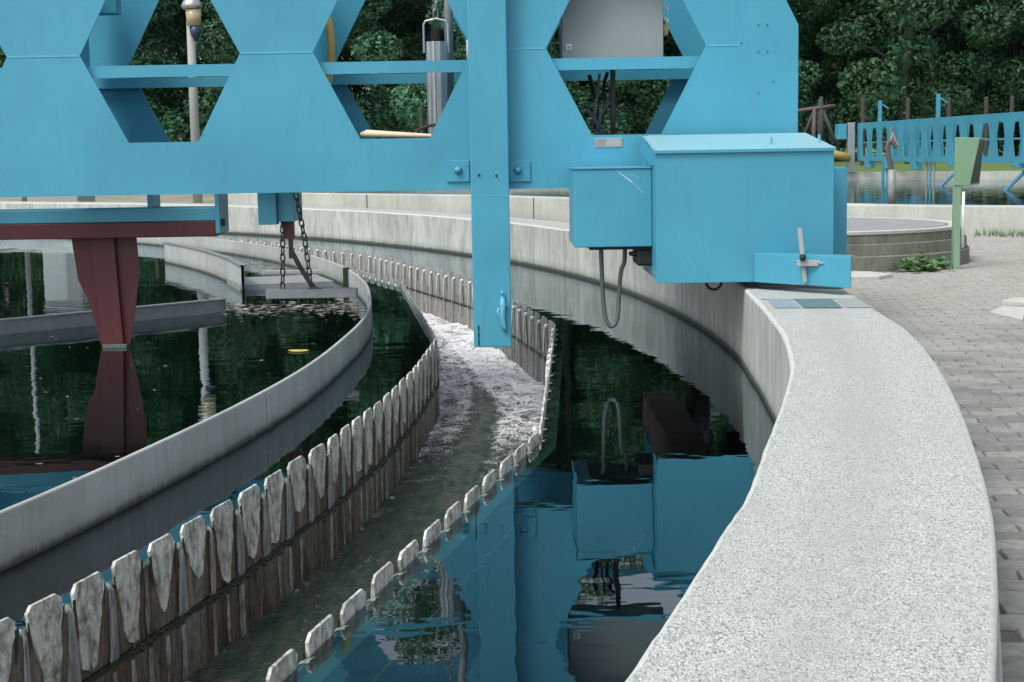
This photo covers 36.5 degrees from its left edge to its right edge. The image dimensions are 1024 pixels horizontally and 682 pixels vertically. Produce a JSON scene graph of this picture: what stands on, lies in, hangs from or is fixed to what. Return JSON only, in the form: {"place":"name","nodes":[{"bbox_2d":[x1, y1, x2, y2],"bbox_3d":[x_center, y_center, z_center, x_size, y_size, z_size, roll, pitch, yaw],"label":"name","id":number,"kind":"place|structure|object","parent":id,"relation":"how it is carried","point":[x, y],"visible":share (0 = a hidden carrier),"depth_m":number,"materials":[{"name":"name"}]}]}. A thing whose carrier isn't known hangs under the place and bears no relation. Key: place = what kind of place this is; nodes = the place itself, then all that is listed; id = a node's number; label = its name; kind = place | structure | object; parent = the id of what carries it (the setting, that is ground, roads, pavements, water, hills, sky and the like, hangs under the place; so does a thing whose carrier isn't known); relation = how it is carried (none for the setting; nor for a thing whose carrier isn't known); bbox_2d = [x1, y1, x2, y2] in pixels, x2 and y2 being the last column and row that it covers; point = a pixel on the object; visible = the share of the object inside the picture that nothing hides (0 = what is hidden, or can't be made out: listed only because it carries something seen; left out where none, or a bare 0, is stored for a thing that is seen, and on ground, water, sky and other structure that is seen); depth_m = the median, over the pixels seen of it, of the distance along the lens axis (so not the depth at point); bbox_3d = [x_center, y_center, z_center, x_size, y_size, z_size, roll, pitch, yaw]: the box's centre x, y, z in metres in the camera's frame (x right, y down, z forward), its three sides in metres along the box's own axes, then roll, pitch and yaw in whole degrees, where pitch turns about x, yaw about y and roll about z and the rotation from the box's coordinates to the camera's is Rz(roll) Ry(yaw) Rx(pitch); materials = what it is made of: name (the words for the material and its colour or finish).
{"place":"outdoors","nodes":[
{"label":"outdoors","id":0,"kind":"place"},
{"bbox_2d":[181,312,544,681],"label":"channel water","id":1,"kind":"structure","parent":0,"point":[490,407],"depth_m":8.01,"materials":[{"name":"liquid"}]},
{"bbox_2d":[0,233,774,681],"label":"tank water","id":2,"kind":"structure","parent":0,"point":[578,543],"depth_m":6.68,"materials":[{"name":"green liquid"}]},
{"bbox_2d":[0,297,225,334],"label":"skimmer blade","id":3,"kind":"object","parent":2,"relation":"in","point":[86,318],"visible":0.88,"depth_m":11.73,"materials":[{"name":"grey metal"}]},
{"bbox_2d":[0,237,371,571],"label":"scum baffle","id":4,"kind":"object","parent":2,"relation":"in","point":[35,525],"visible":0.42,"depth_m":6.15,"materials":[{"name":"grey metal"}]},
{"bbox_2d":[26,261,364,477],"bbox_3d":[-2.354,-0.193,12.200,2.499,0.007,15.231,-1,7,0],"label":"floating scum","id":5,"kind":"object","parent":2,"relation":"on","point":[302,306],"visible":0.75,"depth_m":12.77,"materials":[{"name":"grey"}]},
{"bbox_2d":[163,242,245,290],"bbox_3d":[-3.278,-0.681,16.631,0.186,0.546,4.551,-4,7,-21],"label":"curved scum plate","id":6,"kind":"object","parent":2,"relation":"in","point":[220,266],"visible":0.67,"depth_m":16.85,"materials":[{"name":"metal"}]},
{"bbox_2d":[0,265,439,681],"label":"serrated weir","id":7,"kind":"object","parent":2,"relation":"in","point":[195,598],"visible":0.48,"depth_m":5.42,"materials":[{"name":"metal"}]},
{"bbox_2d":[227,274,333,290],"bbox_3d":[-2.273,-0.550,15.171,0.896,0.105,0.900,-3,7,-18],"label":"scum plank","id":8,"kind":"object","parent":2,"relation":"on","point":[272,282],"visible":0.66,"depth_m":14.85,"materials":[{"name":"grey metal"}]},
{"bbox_2d":[262,270,320,276],"bbox_3d":[-2.253,-0.688,16.287,0.736,0.110,0.060,-1,7,2],"label":"scum plank","id":9,"kind":"object","parent":2,"relation":"in","point":[277,272],"visible":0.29,"depth_m":16.26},
{"bbox_2d":[289,349,308,351],"bbox_3d":[-1.372,0.060,9.987,0.146,0.005,0.086,0,7,11],"label":"fallen leaf","id":10,"kind":"object","parent":2,"relation":"on","point":[297,350],"visible":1,"depth_m":9.97,"materials":[{"name":"yellow plant"}]},
{"bbox_2d":[208,236,557,681],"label":"serrated weir","id":11,"kind":"object","parent":2,"relation":"in","point":[448,297],"visible":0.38,"depth_m":11.89,"materials":[{"name":"metal"}]},
{"bbox_2d":[0,194,1021,642],"bbox_3d":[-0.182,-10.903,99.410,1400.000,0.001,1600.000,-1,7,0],"label":"ground","id":12,"kind":"structure","parent":0,"point":[210,198],"depth_m":43.37,"materials":[{"name":"grey concrete"}]},
{"bbox_2d":[40,196,94,201],"bbox_3d":[-10.774,-4.350,37.528,0.960,2.280,1.800,-1,7,0],"label":"service hut","id":13,"kind":"object","parent":12,"relation":"on","point":[69,199],"depth_m":36.85,"materials":[{"name":"grey paint"}]},
{"bbox_2d":[181,0,202,202],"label":"street lamp","id":14,"kind":"object","parent":12,"relation":"on","point":[193,15],"visible":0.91,"depth_m":34.38,"materials":[{"name":"grey metal"}]},
{"bbox_2d":[130,1,1023,147],"label":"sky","id":15,"kind":"structure","parent":0,"point":[1023,1],"materials":[{"name":"white"}]},
{"bbox_2d":[332,179,1023,204],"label":"tank water","id":16,"kind":"structure","parent":0,"point":[988,192],"depth_m":36.30,"materials":[{"name":"grey liquid"}]},
{"bbox_2d":[834,146,1023,171],"bbox_3d":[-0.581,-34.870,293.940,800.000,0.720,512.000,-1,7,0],"label":"lawn","id":17,"kind":"structure","parent":0,"point":[900,166],"depth_m":51.43,"materials":[{"name":"green plant"}]},
{"bbox_2d":[0,46,6,67],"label":"tree","id":18,"kind":"object","parent":17,"relation":"on","point":[5,57],"depth_m":53.85,"materials":[{"name":"green plant"}]},
{"bbox_2d":[0,0,188,120],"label":"tree","id":19,"kind":"object","parent":17,"relation":"on","point":[153,51],"visible":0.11,"depth_m":56.48,"materials":[{"name":"green plant"}]},
{"bbox_2d":[133,0,220,126],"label":"tree","id":20,"kind":"object","parent":17,"relation":"on","point":[176,35],"visible":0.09,"depth_m":58.91,"materials":[{"name":"green plant"}]},
{"bbox_2d":[132,1,228,141],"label":"tree","id":21,"kind":"object","parent":17,"relation":"on","point":[181,111],"visible":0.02,"depth_m":67.69,"materials":[{"name":"green plant"}]},
{"bbox_2d":[143,0,236,136],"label":"tree","id":22,"kind":"object","parent":17,"relation":"on","point":[184,42],"visible":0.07,"depth_m":58.94,"materials":[{"name":"green plant"}]},
{"bbox_2d":[183,0,375,123],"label":"tree","id":23,"kind":"object","parent":17,"relation":"on","point":[219,34],"visible":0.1,"depth_m":54.37,"materials":[{"name":"green plant"}]},
{"bbox_2d":[215,9,390,95],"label":"tree","id":24,"kind":"object","parent":17,"relation":"on","point":[355,88],"depth_m":67.45,"materials":[{"name":"green plant"}]},
{"bbox_2d":[337,0,462,138],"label":"tree","id":25,"kind":"object","parent":17,"relation":"on","point":[392,13],"visible":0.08,"depth_m":60.29,"materials":[{"name":"green plant"}]},
{"bbox_2d":[348,0,456,127],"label":"tree","id":26,"kind":"object","parent":17,"relation":"on","point":[398,34],"visible":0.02,"depth_m":67.80,"materials":[{"name":"green plant"}]},
{"bbox_2d":[346,0,465,132],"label":"tree","id":27,"kind":"object","parent":17,"relation":"on","point":[437,28],"visible":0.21,"depth_m":54.35,"materials":[{"name":"green plant"}]},
{"bbox_2d":[419,106,423,132],"bbox_3d":[-3.048,-6.688,52.571,0.170,2.500,0.162,1,7,16],"label":"fence post","id":28,"kind":"object","parent":17,"relation":"on","point":[421,120],"visible":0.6,"depth_m":52.41,"materials":[{"name":"brown wood"}]},
{"bbox_2d":[410,17,594,108],"bbox_3d":[-0.324,-13.120,60.063,7.563,13.046,8.873,-3,7,-20],"label":"tree","id":29,"kind":"object","parent":17,"relation":"on","point":[428,37],"visible":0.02,"depth_m":59.73,"materials":[{"name":"green plant"}]},
{"bbox_2d":[456,23,645,134],"bbox_3d":[2.109,-13.865,56.299,9.065,15.373,8.500,4,9,38],"label":"tree","id":30,"kind":"object","parent":17,"relation":"on","point":[553,45],"visible":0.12,"depth_m":56.21,"materials":[{"name":"green plant"}]},
{"bbox_2d":[144,0,1023,140],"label":"deep wood","id":31,"kind":"object","parent":17,"relation":"on","point":[955,22],"depth_m":74.06,"materials":[{"name":"green plant"}]},
{"bbox_2d":[149,82,1021,160],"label":"undergrowth","id":32,"kind":"object","parent":17,"relation":"on","point":[827,137],"visible":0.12,"depth_m":56.69,"materials":[{"name":"green plant"}]},
{"bbox_2d":[549,34,625,118],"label":"tree","id":33,"kind":"object","parent":17,"relation":"on","point":[585,84],"depth_m":66.12,"materials":[{"name":"green plant"}]},
{"bbox_2d":[554,30,682,124],"bbox_3d":[5.200,-14.844,61.969,9.938,15.899,8.471,-2,7,-6],"label":"tree","id":34,"kind":"object","parent":17,"relation":"on","point":[630,97],"visible":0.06,"depth_m":60.61,"materials":[{"name":"green plant"}]},
{"bbox_2d":[624,15,796,115],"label":"tree","id":35,"kind":"object","parent":17,"relation":"on","point":[628,99],"depth_m":66.63,"materials":[{"name":"green plant"}]},
{"bbox_2d":[619,0,823,127],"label":"tree","id":36,"kind":"object","parent":17,"relation":"on","point":[661,88],"visible":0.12,"depth_m":56.51,"materials":[{"name":"green plant"}]},
{"bbox_2d":[671,0,881,129],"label":"tree","id":37,"kind":"object","parent":17,"relation":"on","point":[802,46],"visible":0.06,"depth_m":60.42,"materials":[{"name":"green plant"}]},
{"bbox_2d":[817,100,818,137],"bbox_3d":[10.423,-6.915,52.596,0.170,2.500,0.162,-1,6,0],"label":"fence post","id":38,"kind":"object","parent":17,"relation":"on","point":[818,122],"visible":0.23,"depth_m":52.51,"materials":[{"name":"brown wood"}]},
{"bbox_2d":[798,97,839,149],"bbox_3d":[7.837,-5.430,39.650,1.076,1.593,0.110,-1,7,0],"label":"tube frame","id":39,"kind":"object","parent":17,"relation":"on","point":[820,108],"visible":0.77,"depth_m":39.59,"materials":[{"name":"metal"}]},
{"bbox_2d":[786,0,899,132],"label":"tree","id":40,"kind":"object","parent":17,"relation":"on","point":[817,58],"visible":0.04,"depth_m":65.14,"materials":[{"name":"green plant"}]},
{"bbox_2d":[860,99,864,165],"bbox_3d":[11.874,-6.936,52.571,0.162,2.500,0.170,3,8,32],"label":"fence post","id":41,"kind":"object","parent":17,"relation":"on","point":[862,119],"visible":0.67,"depth_m":52.45,"materials":[{"name":"brown wood"}]},
{"bbox_2d":[788,0,1016,135],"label":"tree","id":42,"kind":"object","parent":17,"relation":"on","point":[907,43],"visible":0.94,"depth_m":55.00,"materials":[{"name":"green plant"}]},
{"bbox_2d":[904,98,910,163],"bbox_3d":[13.382,-6.963,52.581,0.162,2.500,0.170,-3,7,-25],"label":"fence post","id":43,"kind":"object","parent":17,"relation":"on","point":[907,117],"visible":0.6,"depth_m":52.43,"materials":[{"name":"brown wood"}]},
{"bbox_2d":[805,0,1017,123],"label":"tree","id":44,"kind":"object","parent":17,"relation":"on","point":[822,24],"visible":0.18,"depth_m":60.05,"materials":[{"name":"green plant"}]},
{"bbox_2d":[851,0,1023,145],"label":"tree","id":45,"kind":"object","parent":17,"relation":"on","point":[1006,47],"visible":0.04,"depth_m":66.21,"materials":[{"name":"green plant"}]},
{"bbox_2d":[947,97,951,116],"bbox_3d":[14.775,-6.983,52.559,0.170,2.500,0.162,0,8,8],"label":"fence post","id":46,"kind":"object","parent":17,"relation":"on","point":[949,99],"visible":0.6,"depth_m":52.38,"materials":[{"name":"brown wood"}]},
{"bbox_2d":[917,0,1023,155],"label":"tree","id":47,"kind":"object","parent":17,"relation":"on","point":[1015,47],"visible":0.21,"depth_m":61.72,"materials":[{"name":"green plant"}]},
{"bbox_2d":[983,97,988,155],"bbox_3d":[16.050,-7.007,52.579,0.162,2.500,0.170,4,9,41],"label":"fence post","id":48,"kind":"object","parent":17,"relation":"on","point":[986,127],"visible":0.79,"depth_m":52.50,"materials":[{"name":"brown wood"}]},
{"bbox_2d":[953,0,1023,128],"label":"tree","id":49,"kind":"object","parent":17,"relation":"on","point":[1009,91],"visible":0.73,"depth_m":55.17,"materials":[{"name":"green plant"}]},
{"bbox_2d":[1010,96,1014,111],"bbox_3d":[16.894,-7.021,52.578,0.162,2.500,0.170,-2,7,-16],"label":"fence post","id":50,"kind":"object","parent":17,"relation":"on","point":[1012,99],"visible":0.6,"depth_m":52.41,"materials":[{"name":"brown wood"}]},
{"bbox_2d":[843,234,1023,681],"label":"paving","id":51,"kind":"structure","parent":0,"point":[946,322],"depth_m":8.56,"materials":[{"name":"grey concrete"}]},
{"bbox_2d":[851,271,892,279],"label":"paving slab","id":52,"kind":"structure","parent":51,"relation":"on","point":[862,275],"depth_m":13.58,"materials":[{"name":"concrete"}]},
{"bbox_2d":[847,217,969,272],"bbox_3d":[2.884,-0.982,15.853,3.440,0.428,3.440,-1,7,0],"label":"round pit","id":53,"kind":"object","parent":51,"relation":"on","point":[877,244],"visible":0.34,"depth_m":14.41,"materials":[{"name":"concrete"}]},
{"bbox_2d":[890,248,950,270],"bbox_3d":[3.795,-0.737,14.214,0.694,0.226,0.410,-5,8,-32],"label":"weed clump","id":54,"kind":"object","parent":51,"relation":"on","point":[930,264],"visible":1,"depth_m":14.19,"materials":[{"name":"green plant"}]},
{"bbox_2d":[951,137,983,268],"bbox_3d":[4.237,-1.273,14.453,0.233,1.239,0.416,2,8,24],"label":"green post","id":55,"kind":"object","parent":51,"relation":"on","point":[968,160],"visible":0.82,"depth_m":14.30,"materials":[{"name":"metal"}]},
{"bbox_2d":[973,227,1023,237],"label":"grass tufts","id":56,"kind":"object","parent":51,"relation":"on","point":[999,232],"visible":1,"depth_m":19.52,"materials":[{"name":"green plant"}]},
{"bbox_2d":[989,306,1023,321],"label":"paving slab","id":57,"kind":"structure","parent":51,"relation":"on","point":[1013,313],"depth_m":10.46,"materials":[{"name":"concrete"}]},
{"bbox_2d":[1001,297,1023,304],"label":"paving slab","id":58,"kind":"structure","parent":51,"relation":"on","point":[1016,301],"depth_m":11.25,"materials":[{"name":"concrete"}]},
{"label":"far tank floor","id":59,"kind":"structure","parent":0,"visible":0},
{"bbox_2d":[228,171,1023,235],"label":"tank wall","id":60,"kind":"structure","parent":59,"relation":"on","point":[979,218],"depth_m":27.93,"materials":[{"name":"concrete"}]},
{"bbox_2d":[885,127,898,203],"bbox_3d":[5.255,-2.423,21.473,0.179,1.061,0.119,-4,8,-24],"label":"bent rod","id":61,"kind":"object","parent":60,"relation":"on","point":[892,181],"visible":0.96,"depth_m":21.45,"materials":[{"name":"metal"}]},
{"bbox_2d":[834,94,1023,189],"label":"bridge","id":62,"kind":"structure","parent":60,"relation":"on","point":[911,150],"depth_m":42.16,"materials":[{"name":"blue paint"}]},
{"label":"tank floor","id":63,"kind":"structure","parent":0,"visible":0},
{"bbox_2d":[0,201,1002,681],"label":"tank wall","id":64,"kind":"structure","parent":63,"relation":"on","point":[856,541],"depth_m":3.52,"materials":[{"name":"concrete"}]},
{"bbox_2d":[0,0,854,347],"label":"scraper bridge","id":65,"kind":"structure","parent":64,"relation":"on","point":[720,170],"depth_m":9.62,"materials":[{"name":"blue paint"}]},
{"bbox_2d":[280,224,284,289],"bbox_3d":[-1.507,-0.546,10.206,0.034,0.452,0.226,-2,7,-12],"label":"chain","id":66,"kind":"object","parent":65,"relation":"hanging from","point":[281,260],"visible":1,"depth_m":10.20,"materials":[{"name":"grey metal"}]},
{"bbox_2d":[266,287,357,298],"bbox_3d":[-1.331,-0.318,10.339,0.602,0.058,0.110,-1,7,0],"label":"scum plank","id":67,"kind":"object","parent":66,"relation":"hanging from","point":[293,293],"visible":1,"depth_m":10.29,"materials":[{"name":"grey metal"}]},
{"bbox_2d":[293,192,312,281],"bbox_3d":[-1.357,-0.652,10.162,0.050,0.665,0.319,0,7,8],"label":"chain","id":68,"kind":"object","parent":65,"relation":"hanging from","point":[299,213],"visible":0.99,"depth_m":10.12,"materials":[{"name":"grey metal"}]},
{"bbox_2d":[360,130,430,137],"bbox_3d":[-0.523,-1.298,9.713,0.852,0.060,0.046,-1,7,0],"label":"wooden pole","id":69,"kind":"object","parent":65,"relation":"on","point":[379,134],"visible":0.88,"depth_m":9.70,"materials":[{"name":"beige wood"}]},
{"bbox_2d":[422,0,449,133],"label":"hanging cylinder","id":70,"kind":"object","parent":65,"relation":"hanging from","point":[437,97],"visible":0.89,"depth_m":10.22,"materials":[{"name":"metal"}]}
]}

